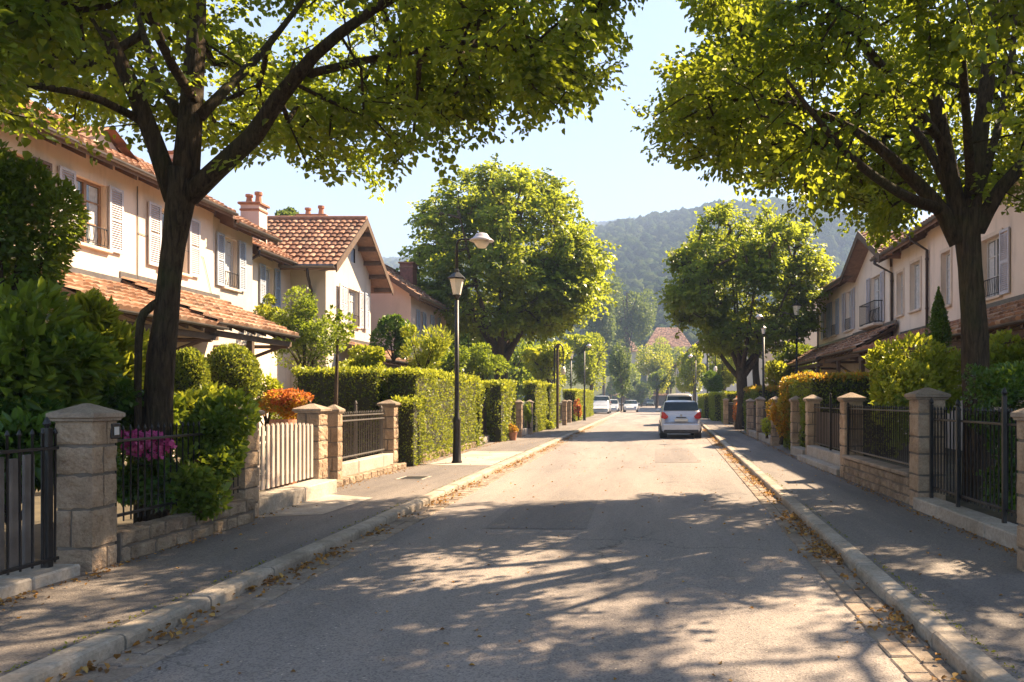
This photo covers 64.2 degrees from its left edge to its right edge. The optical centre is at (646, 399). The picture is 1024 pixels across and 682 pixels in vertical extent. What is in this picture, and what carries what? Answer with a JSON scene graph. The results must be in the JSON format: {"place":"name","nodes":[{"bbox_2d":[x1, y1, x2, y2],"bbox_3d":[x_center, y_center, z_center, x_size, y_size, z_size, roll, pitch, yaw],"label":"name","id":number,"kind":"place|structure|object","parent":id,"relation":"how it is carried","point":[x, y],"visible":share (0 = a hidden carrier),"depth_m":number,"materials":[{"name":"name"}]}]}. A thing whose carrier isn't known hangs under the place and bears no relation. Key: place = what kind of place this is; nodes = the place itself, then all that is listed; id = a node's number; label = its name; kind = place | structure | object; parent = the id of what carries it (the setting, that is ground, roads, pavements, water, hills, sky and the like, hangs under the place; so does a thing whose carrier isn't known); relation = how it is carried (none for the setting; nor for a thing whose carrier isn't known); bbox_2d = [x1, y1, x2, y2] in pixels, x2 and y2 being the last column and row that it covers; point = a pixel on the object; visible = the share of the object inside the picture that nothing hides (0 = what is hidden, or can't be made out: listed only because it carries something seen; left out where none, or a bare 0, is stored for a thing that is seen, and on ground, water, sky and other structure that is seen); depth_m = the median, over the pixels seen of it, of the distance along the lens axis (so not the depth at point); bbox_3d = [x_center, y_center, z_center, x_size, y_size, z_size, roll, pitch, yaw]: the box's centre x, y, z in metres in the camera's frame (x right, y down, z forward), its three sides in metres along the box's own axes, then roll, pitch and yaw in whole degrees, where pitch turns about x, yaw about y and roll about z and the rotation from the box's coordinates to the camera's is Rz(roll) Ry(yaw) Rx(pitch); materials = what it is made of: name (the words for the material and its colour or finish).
{"place":"outdoors","nodes":[
{"label":"outdoors","id":0,"kind":"place"},
{"bbox_2d":[117,429,192,512],"bbox_3d":[-4.954,0.696,7.855,0.893,0.838,0.661,0,0,0],"label":"flowering shrub","id":1,"kind":"object","parent":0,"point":[168,442],"visible":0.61,"depth_m":7.74,"materials":[{"name":"purple plant"}]},
{"bbox_2d":[0,406,622,676],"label":"pavement","id":2,"kind":"structure","parent":0,"point":[57,619],"depth_m":6.63,"materials":[{"name":"concrete"}]},
{"bbox_2d":[0,564,79,598],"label":"stone step","id":3,"kind":"object","parent":2,"relation":"on","point":[24,580],"visible":0.68,"depth_m":6.00,"materials":[{"name":"concrete"}]},
{"bbox_2d":[0,417,58,574],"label":"iron gate","id":4,"kind":"structure","parent":3,"relation":"on","point":[20,549],"depth_m":6.07,"materials":[{"name":"black metal"}]},
{"bbox_2d":[46,403,124,571],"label":"stone pillar","id":5,"kind":"structure","parent":2,"relation":"on","point":[86,526],"depth_m":6.52,"materials":[{"name":"stone"}]},
{"bbox_2d":[117,438,233,521],"bbox_3d":[-4.787,0.874,8.148,1.214,0.950,0.882,0,0,0],"label":"shrub","id":6,"kind":"object","parent":2,"relation":"on","point":[210,492],"visible":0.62,"depth_m":7.98,"materials":[{"name":"green plant"}]},
{"bbox_2d":[115,498,255,561],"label":"stone wall","id":7,"kind":"structure","parent":2,"relation":"on","point":[139,539],"depth_m":7.64,"materials":[{"name":"beige stone"}]},
{"bbox_2d":[115,421,239,520],"bbox_3d":[-4.657,0.645,8.075,0.033,0.850,2.312,0,0,-2],"label":"iron railing","id":8,"kind":"object","parent":7,"relation":"on","point":[158,505],"visible":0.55,"depth_m":7.49,"materials":[{"name":"black metal"}]},
{"bbox_2d":[174,386,261,484],"bbox_3d":[-4.684,0.405,8.673,0.871,1.129,0.813,0,0,0],"label":"shrub","id":9,"kind":"object","parent":7,"relation":"on","point":[226,425],"visible":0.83,"depth_m":8.56,"materials":[{"name":"green plant"}]},
{"bbox_2d":[225,405,264,516],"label":"stone pillar","id":10,"kind":"structure","parent":2,"relation":"on","point":[249,481],"depth_m":9.38,"materials":[{"name":"stone"}]},
{"bbox_2d":[258,479,336,515],"bbox_3d":[-4.865,1.315,10.860,0.373,0.233,2.476,0,0,0],"label":"stone step","id":11,"kind":"object","parent":2,"relation":"on","point":[274,499],"visible":0.66,"depth_m":10.75,"materials":[{"name":"concrete"}]},
{"bbox_2d":[258,422,312,490],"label":"picket gate","id":12,"kind":"structure","parent":11,"relation":"on","point":[280,436],"depth_m":11.03,"materials":[{"name":"white wood"}]},
{"bbox_2d":[259,494,370,516],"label":"driveway slab","id":13,"kind":"structure","parent":2,"relation":"on","point":[328,503],"depth_m":10.55,"materials":[{"name":"concrete"}]},
{"bbox_2d":[327,405,344,478],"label":"stone pillar","id":14,"kind":"structure","parent":2,"relation":"on","point":[334,439],"depth_m":12.95,"materials":[{"name":"stone"}]},
{"bbox_2d":[342,401,384,459],"bbox_3d":[-5.280,0.665,14.550,0.076,1.310,3.261,0,0,-1],"label":"fence","id":15,"kind":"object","parent":14,"relation":"attached to","point":[355,415],"depth_m":14.79,"materials":[{"name":"black metal"}]},
{"bbox_2d":[325,304,357,405],"bbox_3d":[-5.048,-0.081,13.216,0.538,2.962,0.452,0,0,0],"label":"sapling","id":16,"kind":"object","parent":2,"relation":"on","point":[342,325],"visible":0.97,"depth_m":13.17,"materials":[{"name":"green plant"}]},
{"bbox_2d":[336,462,405,486],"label":"stone wall","id":17,"kind":"structure","parent":2,"relation":"on","point":[356,477],"depth_m":14.28,"materials":[{"name":"beige stone"}]},
{"bbox_2d":[427,451,521,464],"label":"pavement slab","id":18,"kind":"structure","parent":2,"relation":"on","point":[471,458],"depth_m":18.98,"materials":[{"name":"concrete"}]},
{"bbox_2d":[448,232,493,462],"bbox_3d":[-3.881,-1.145,17.700,0.993,5.090,0.540,0,0,0],"label":"street lamp","id":19,"kind":"object","parent":18,"relation":"on","point":[481,240],"visible":1,"depth_m":17.65,"materials":[{"name":"metal"}]},
{"bbox_2d":[484,380,513,441],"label":"hedge","id":20,"kind":"object","parent":2,"relation":"on","point":[499,413],"visible":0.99,"depth_m":26.47,"materials":[{"name":"green plant"}]},
{"bbox_2d":[523,378,548,431],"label":"hedge","id":21,"kind":"object","parent":2,"relation":"on","point":[536,393],"visible":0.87,"depth_m":34.61,"materials":[{"name":"green plant"}]},
{"bbox_2d":[292,404,331,482],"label":"stone pillar","id":22,"kind":"structure","parent":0,"point":[316,415],"depth_m":12.13,"materials":[{"name":"stone"}]},
{"bbox_2d":[4,406,620,569],"bbox_3d":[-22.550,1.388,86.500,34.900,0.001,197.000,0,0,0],"label":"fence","id":23,"kind":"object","parent":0,"point":[121,522],"depth_m":9.27,"materials":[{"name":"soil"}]},
{"bbox_2d":[0,139,92,339],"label":"shrub","id":24,"kind":"object","parent":23,"relation":"on","point":[21,240],"visible":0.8,"depth_m":8.12,"materials":[{"name":"green plant"}]},
{"bbox_2d":[0,395,125,523],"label":"shrub","id":25,"kind":"object","parent":23,"relation":"on","point":[29,420],"visible":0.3,"depth_m":6.72,"materials":[{"name":"green plant"}]},
{"bbox_2d":[0,276,128,434],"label":"shrub","id":26,"kind":"object","parent":23,"relation":"on","point":[51,361],"visible":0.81,"depth_m":7.11,"materials":[{"name":"green plant"}]},
{"bbox_2d":[46,286,149,388],"bbox_3d":[-6.627,-0.557,9.687,1.468,1.575,1.422,0,0,-42],"label":"shrub","id":27,"kind":"object","parent":23,"relation":"on","point":[103,316],"visible":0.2,"depth_m":9.44,"materials":[{"name":"green plant"}]},
{"bbox_2d":[0,100,238,461],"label":"terraced house","id":28,"kind":"structure","parent":23,"relation":"on","point":[123,198],"depth_m":17.35,"materials":[{"name":"beige paint"}]},
{"bbox_2d":[76,177,112,253],"bbox_3d":[-11.647,-3.862,16.690,0.274,1.435,1.160,0,0,0],"label":"window","id":29,"kind":"structure","parent":28,"relation":"in","point":[91,191],"depth_m":16.93,"materials":[{"name":"white glass"}]},
{"bbox_2d":[133,299,157,523],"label":"leaning stem","id":30,"kind":"object","parent":23,"relation":"on","point":[147,309],"visible":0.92,"depth_m":8.37,"materials":[{"name":"brown plant"}]},
{"bbox_2d":[174,346,211,392],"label":"clipped shrub","id":31,"kind":"object","parent":23,"relation":"on","point":[192,368],"visible":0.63,"depth_m":12.82,"materials":[{"name":"green plant"}]},
{"bbox_2d":[174,380,230,414],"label":"shrub","id":32,"kind":"object","parent":23,"relation":"on","point":[203,391],"visible":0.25,"depth_m":9.46,"materials":[{"name":"green plant"}]},
{"bbox_2d":[119,150,299,357],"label":"terraced house","id":33,"kind":"structure","parent":23,"relation":"on","point":[228,302],"depth_m":21.53,"materials":[{"name":"beige paint"}]},
{"bbox_2d":[205,342,262,404],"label":"clipped shrub","id":34,"kind":"object","parent":23,"relation":"on","point":[235,366],"visible":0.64,"depth_m":13.74,"materials":[{"name":"green plant"}]},
{"bbox_2d":[237,191,304,443],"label":"terraced house","id":35,"kind":"structure","parent":23,"relation":"on","point":[269,276],"depth_m":25.80,"materials":[{"name":"beige paint"}]},
{"bbox_2d":[269,419,297,486],"bbox_3d":[-5.859,0.860,12.900,0.494,1.080,0.494,0,0,0],"label":"barrel planter","id":36,"kind":"object","parent":23,"relation":"on","point":[275,421],"visible":0.25,"depth_m":12.71,"materials":[{"name":"wood"}]},
{"bbox_2d":[258,387,314,418],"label":"flowering shrub","id":37,"kind":"object","parent":36,"relation":"on","point":[288,400],"visible":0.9,"depth_m":13.12,"materials":[{"name":"orange plant"}]},
{"bbox_2d":[269,284,348,369],"bbox_3d":[-10.282,-2.071,24.269,2.361,2.790,2.183,0,0,-15],"label":"garden tree","id":38,"kind":"object","parent":23,"relation":"on","point":[317,333],"visible":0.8,"depth_m":23.98,"materials":[{"name":"green plant"}]},
{"bbox_2d":[290,363,391,460],"bbox_3d":[-6.697,0.303,17.603,2.108,2.260,1.098,0,0,0],"label":"hedge","id":39,"kind":"object","parent":23,"relation":"on","point":[363,387],"visible":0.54,"depth_m":17.27,"materials":[{"name":"green plant"}]},
{"bbox_2d":[327,453,392,478],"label":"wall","id":40,"kind":"structure","parent":23,"relation":"on","point":[357,465],"depth_m":14.58,"materials":[{"name":"concrete"}]},
{"bbox_2d":[339,344,386,367],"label":"shrub","id":41,"kind":"object","parent":23,"relation":"on","point":[373,356],"visible":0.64,"depth_m":20.22,"materials":[{"name":"green plant"}]},
{"bbox_2d":[377,400,400,463],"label":"stone pillar","id":42,"kind":"structure","parent":23,"relation":"on","point":[390,426],"depth_m":16.26,"materials":[{"name":"stone"}]},
{"bbox_2d":[368,313,413,361],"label":"shrub","id":43,"kind":"object","parent":23,"relation":"on","point":[395,326],"visible":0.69,"depth_m":25.74,"materials":[{"name":"green plant"}]},
{"bbox_2d":[391,395,428,465],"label":"hedge","id":44,"kind":"object","parent":23,"relation":"on","point":[410,425],"visible":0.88,"depth_m":16.77,"materials":[{"name":"green plant"}]},
{"bbox_2d":[399,323,454,370],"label":"shrub","id":45,"kind":"object","parent":23,"relation":"on","point":[436,346],"visible":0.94,"depth_m":22.43,"materials":[{"name":"green plant"}]},
{"bbox_2d":[382,363,480,460],"bbox_3d":[-5.375,0.273,20.638,1.052,2.310,6.586,0,0,0],"label":"hedge","id":46,"kind":"object","parent":23,"relation":"on","point":[436,387],"visible":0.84,"depth_m":19.33,"materials":[{"name":"green plant"}]},
{"bbox_2d":[421,345,471,374],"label":"shrub","id":47,"kind":"object","parent":23,"relation":"on","point":[448,361],"visible":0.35,"depth_m":29.23,"materials":[{"name":"green plant"}]},
{"bbox_2d":[459,341,510,380],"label":"shrub","id":48,"kind":"object","parent":23,"relation":"on","point":[478,363],"visible":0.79,"depth_m":32.70,"materials":[{"name":"green plant"}]},
{"bbox_2d":[395,153,620,379],"bbox_3d":[-7.018,-5.481,40.995,11.472,13.990,11.556,0,0,0],"label":"street tree","id":49,"kind":"object","parent":23,"relation":"on","point":[560,291],"visible":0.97,"depth_m":38.39,"materials":[{"name":"green plant"}]},
{"bbox_2d":[0,0,647,520],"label":"street tree","id":50,"kind":"object","parent":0,"point":[492,58],"visible":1,"depth_m":8.55,"materials":[{"name":"green plant"}]},
{"bbox_2d":[24,0,1023,257],"label":"sky","id":51,"kind":"structure","parent":0,"point":[613,180],"materials":[{"name":"blue"}]},
{"bbox_2d":[121,406,963,681],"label":"road","id":52,"kind":"structure","parent":0,"point":[326,626],"depth_m":5.97,"materials":[{"name":"grey asphalt"}]},
{"bbox_2d":[0,410,622,681],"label":"kerb","id":53,"kind":"structure","parent":52,"relation":"on","point":[73,659],"depth_m":5.71,"materials":[{"name":"concrete"}]},
{"bbox_2d":[62,419,608,681],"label":"gutter setts","id":54,"kind":"structure","parent":52,"relation":"on","point":[142,655],"depth_m":5.86,"materials":[{"name":"grey stone"}]},
{"bbox_2d":[17,426,1022,681],"bbox_3d":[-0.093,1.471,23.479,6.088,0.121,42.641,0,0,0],"label":"dry leaf litter","id":55,"kind":"object","parent":52,"relation":"on","point":[829,550],"visible":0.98,"depth_m":7.14,"materials":[{"name":"brown plant"}]},
{"bbox_2d":[484,449,699,528],"bbox_3d":[-0.053,1.496,16.854,1.919,0.001,15.512,0,0,10],"label":"road repair patch","id":56,"kind":"object","parent":52,"relation":"on","point":[576,514],"visible":1,"depth_m":10.61,"materials":[{"name":"grey asphalt"}]},
{"bbox_2d":[634,343,673,407],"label":"background tree","id":57,"kind":"object","parent":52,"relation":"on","point":[652,362],"visible":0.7,"depth_m":149.29,"materials":[{"name":"green plant"}]},
{"bbox_2d":[656,400,701,437],"bbox_3d":[1.330,0.782,32.712,1.920,1.524,3.975,0,0,0],"label":"parked car","id":58,"kind":"object","parent":52,"relation":"on","point":[680,416],"visible":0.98,"depth_m":30.84,"materials":[{"name":"white paint"}]},
{"bbox_2d":[701,426,962,681],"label":"gutter setts","id":59,"kind":"structure","parent":52,"relation":"on","point":[902,659],"depth_m":5.81,"materials":[{"name":"grey stone"}]},
{"bbox_2d":[701,422,1018,681],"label":"kerb","id":60,"kind":"structure","parent":52,"relation":"on","point":[960,652],"depth_m":5.61,"materials":[{"name":"concrete"}]},
{"bbox_2d":[603,272,657,399],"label":"background tree","id":61,"kind":"object","parent":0,"point":[640,313],"visible":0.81,"depth_m":188.57,"materials":[{"name":"green plant"}]},
{"bbox_2d":[518,246,841,404],"bbox_3d":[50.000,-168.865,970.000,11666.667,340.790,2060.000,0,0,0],"label":"hills","id":62,"kind":"structure","parent":0,"point":[599,391],"depth_m":229.47,"materials":[{"name":"green plant"}]},
{"bbox_2d":[95,372,144,420],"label":"shrub","id":63,"kind":"object","parent":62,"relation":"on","point":[120,396],"visible":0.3,"depth_m":8.29,"materials":[{"name":"green plant"}]},
{"bbox_2d":[115,393,190,462],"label":"shrub","id":64,"kind":"object","parent":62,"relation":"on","point":[179,400],"visible":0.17,"depth_m":8.98,"materials":[{"name":"green plant"}]},
{"bbox_2d":[267,205,417,391],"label":"gable house","id":65,"kind":"structure","parent":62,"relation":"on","point":[340,262],"depth_m":28.69,"materials":[{"name":"beige paint"}]},
{"bbox_2d":[371,262,454,382],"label":"terraced house","id":66,"kind":"structure","parent":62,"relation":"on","point":[408,299],"depth_m":33.91,"materials":[{"name":"beige paint"}]},
{"bbox_2d":[476,339,539,417],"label":"background tree","id":67,"kind":"object","parent":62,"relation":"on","point":[523,374],"visible":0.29,"depth_m":59.35,"materials":[{"name":"green plant"}]},
{"bbox_2d":[521,340,572,388],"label":"background tree","id":68,"kind":"object","parent":62,"relation":"on","point":[540,359],"visible":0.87,"depth_m":51.38,"materials":[{"name":"green plant"}]},
{"bbox_2d":[561,331,607,390],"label":"background tree","id":69,"kind":"object","parent":62,"relation":"on","point":[595,351],"visible":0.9,"depth_m":77.01,"materials":[{"name":"green plant"}]},
{"bbox_2d":[583,293,616,395],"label":"background tree","id":70,"kind":"object","parent":62,"relation":"on","point":[605,332],"visible":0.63,"depth_m":168.46,"materials":[{"name":"green plant"}]},
{"bbox_2d":[608,342,631,410],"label":"background tree","id":71,"kind":"object","parent":62,"relation":"on","point":[618,361],"visible":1,"depth_m":99.50,"materials":[{"name":"green plant"}]},
{"bbox_2d":[382,196,908,395],"bbox_3d":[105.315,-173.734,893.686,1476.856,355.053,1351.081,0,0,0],"label":"distant wood","id":72,"kind":"object","parent":62,"relation":"on","point":[646,242],"visible":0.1,"depth_m":556.18,"materials":[{"name":"green plant"}]},
{"bbox_2d":[645,328,690,377],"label":"house","id":73,"kind":"structure","parent":62,"relation":"on","point":[668,334],"depth_m":234.50,"materials":[{"name":"red tile"}]},
{"bbox_2d":[675,343,706,400],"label":"background tree","id":74,"kind":"object","parent":62,"relation":"on","point":[686,373],"visible":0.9,"depth_m":84.69,"materials":[{"name":"green plant"}]},
{"bbox_2d":[819,231,905,372],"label":"gable house","id":75,"kind":"structure","parent":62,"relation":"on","point":[875,322],"depth_m":30.28,"materials":[{"name":"beige paint"}]},
{"bbox_2d":[655,199,838,428],"bbox_3d":[4.743,-3.939,38.107,8.788,10.903,8.635,0,0,0],"label":"street tree","id":76,"kind":"object","parent":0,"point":[705,262],"visible":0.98,"depth_m":36.18,"materials":[{"name":"green plant"}]},
{"bbox_2d":[786,272,859,374],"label":"terraced house","id":77,"kind":"structure","parent":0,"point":[839,318],"depth_m":35.49,"materials":[{"name":"beige paint"}]},
{"bbox_2d":[701,418,1023,681],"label":"pavement","id":78,"kind":"structure","parent":0,"point":[973,583],"depth_m":7.38,"materials":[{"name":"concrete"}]},
{"bbox_2d":[0,425,1016,609],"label":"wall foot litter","id":79,"kind":"object","parent":78,"relation":"on","point":[127,561],"depth_m":8.10,"materials":[{"name":"brown plant"}]},
{"bbox_2d":[0,426,1020,677],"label":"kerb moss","id":80,"kind":"object","parent":78,"relation":"on","point":[442,486],"visible":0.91,"depth_m":5.41,"materials":[{"name":"green plant"}]},
{"bbox_2d":[765,377,790,444],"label":"shrub","id":81,"kind":"object","parent":78,"relation":"on","point":[779,415],"visible":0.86,"depth_m":22.45,"materials":[{"name":"green plant"}]},
{"bbox_2d":[803,395,822,454],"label":"stone pillar","id":82,"kind":"structure","parent":78,"relation":"on","point":[810,400],"depth_m":18.76,"materials":[{"name":"stone"}]},
{"bbox_2d":[807,445,840,465],"bbox_3d":[3.852,1.245,16.699,0.258,0.373,3.896,0,0,0],"label":"stone step","id":83,"kind":"object","parent":78,"relation":"on","point":[832,456],"visible":0.42,"depth_m":16.85,"materials":[{"name":"concrete"}]},
{"bbox_2d":[814,393,840,449],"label":"iron gate","id":84,"kind":"structure","parent":83,"relation":"on","point":[827,427],"depth_m":17.22,"materials":[{"name":"brown metal"}]},
{"bbox_2d":[837,392,865,476],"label":"stone pillar","id":85,"kind":"structure","parent":78,"relation":"on","point":[851,398],"depth_m":14.34,"materials":[{"name":"stone"}]},
{"bbox_2d":[842,454,910,503],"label":"stone wall","id":86,"kind":"structure","parent":78,"relation":"on","point":[888,479],"depth_m":12.12,"materials":[{"name":"beige stone"}]},
{"bbox_2d":[846,403,910,465],"bbox_3d":[3.600,0.615,12.525,0.076,1.170,3.610,0,0,0],"label":"iron railing","id":87,"kind":"object","parent":86,"relation":"on","point":[900,456],"visible":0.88,"depth_m":12.48,"materials":[{"name":"black metal"}]},
{"bbox_2d":[904,387,950,505],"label":"stone pillar","id":88,"kind":"structure","parent":78,"relation":"on","point":[919,400],"depth_m":10.32,"materials":[{"name":"stone"}]},
{"bbox_2d":[913,497,1017,550],"bbox_3d":[3.570,1.340,8.515,0.303,0.183,3.527,0,0,0],"label":"stone step","id":89,"kind":"object","parent":78,"relation":"on","point":[991,528],"visible":0.82,"depth_m":8.56,"materials":[{"name":"concrete"}]},
{"bbox_2d":[929,387,1016,522],"bbox_3d":[3.642,0.660,8.475,0.079,1.580,3.610,0,0,0],"label":"metal gate","id":90,"kind":"object","parent":89,"relation":"on","point":[1005,424],"visible":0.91,"depth_m":8.92,"materials":[{"name":"black metal"}]},
{"bbox_2d":[1010,408,1023,571],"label":"stone pillar","id":91,"kind":"structure","parent":78,"relation":"on","point":[1018,415],"depth_m":6.55,"materials":[{"name":"stone"}]},
{"bbox_2d":[731,424,1017,524],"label":"garden ground","id":92,"kind":"structure","parent":0,"point":[991,512],"depth_m":12.22,"materials":[{"name":"soil"}]},
{"bbox_2d":[742,384,785,431],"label":"hedge","id":93,"kind":"object","parent":92,"relation":"on","point":[753,392],"visible":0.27,"depth_m":31.57,"materials":[{"name":"green plant"}]},
{"bbox_2d":[761,359,795,385],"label":"shrub","id":94,"kind":"object","parent":92,"relation":"on","point":[776,372],"visible":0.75,"depth_m":39.55,"materials":[{"name":"green plant"}]},
{"bbox_2d":[621,0,1023,502],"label":"street tree","id":95,"kind":"object","parent":92,"relation":"on","point":[736,113],"visible":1,"depth_m":9.95,"materials":[{"name":"green plant"}]},
{"bbox_2d":[781,368,899,455],"bbox_3d":[5.104,0.306,21.497,2.568,2.290,4.142,0,0,0],"label":"hedge","id":96,"kind":"object","parent":92,"relation":"on","point":[820,385],"visible":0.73,"depth_m":19.67,"materials":[{"name":"green plant"}]},
{"bbox_2d":[861,330,990,426],"bbox_3d":[4.660,-0.322,12.903,1.952,1.673,2.220,0,0,0],"label":"shrub","id":97,"kind":"object","parent":92,"relation":"on","point":[934,366],"visible":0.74,"depth_m":12.78,"materials":[{"name":"green plant"}]},
{"bbox_2d":[924,286,952,352],"bbox_3d":[6.419,-1.549,17.519,0.615,1.902,0.592,0,0,-36],"label":"conifer","id":98,"kind":"object","parent":92,"relation":"on","point":[940,328],"visible":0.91,"depth_m":17.41,"materials":[{"name":"green plant"}]},
{"bbox_2d":[906,169,1023,455],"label":"terraced house","id":99,"kind":"structure","parent":92,"relation":"on","point":[1002,242],"depth_m":19.91,"materials":[{"name":"beige paint"}]},
{"bbox_2d":[981,228,1002,301],"bbox_3d":[8.647,-3.312,19.950,0.274,1.675,1.300,0,0,0],"label":"window","id":100,"kind":"structure","parent":99,"relation":"in","point":[992,280],"depth_m":20.12,"materials":[{"name":"white glass"}]},
{"bbox_2d":[973,420,1017,513],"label":"shrub","id":101,"kind":"object","parent":92,"relation":"on","point":[996,471],"visible":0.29,"depth_m":9.07,"materials":[{"name":"green plant"}]},
{"bbox_2d":[989,329,1023,367],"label":"shrub","id":102,"kind":"object","parent":92,"relation":"on","point":[1000,351],"visible":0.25,"depth_m":13.27,"materials":[{"name":"green plant"}]},
{"bbox_2d":[852,233,958,433],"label":"terraced house","id":103,"kind":"structure","parent":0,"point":[907,280],"depth_m":26.35,"materials":[{"name":"beige paint"}]},
{"bbox_2d":[907,256,921,313],"bbox_3d":[8.747,-3.688,25.875,0.274,1.725,1.150,0,0,0],"label":"window","id":104,"kind":"structure","parent":103,"relation":"in","point":[917,267],"depth_m":26.14,"materials":[{"name":"white glass"}]},
{"bbox_2d":[960,360,1023,434],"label":"shrub","id":105,"kind":"object","parent":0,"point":[990,383],"visible":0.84,"depth_m":9.16,"materials":[{"name":"green plant"}]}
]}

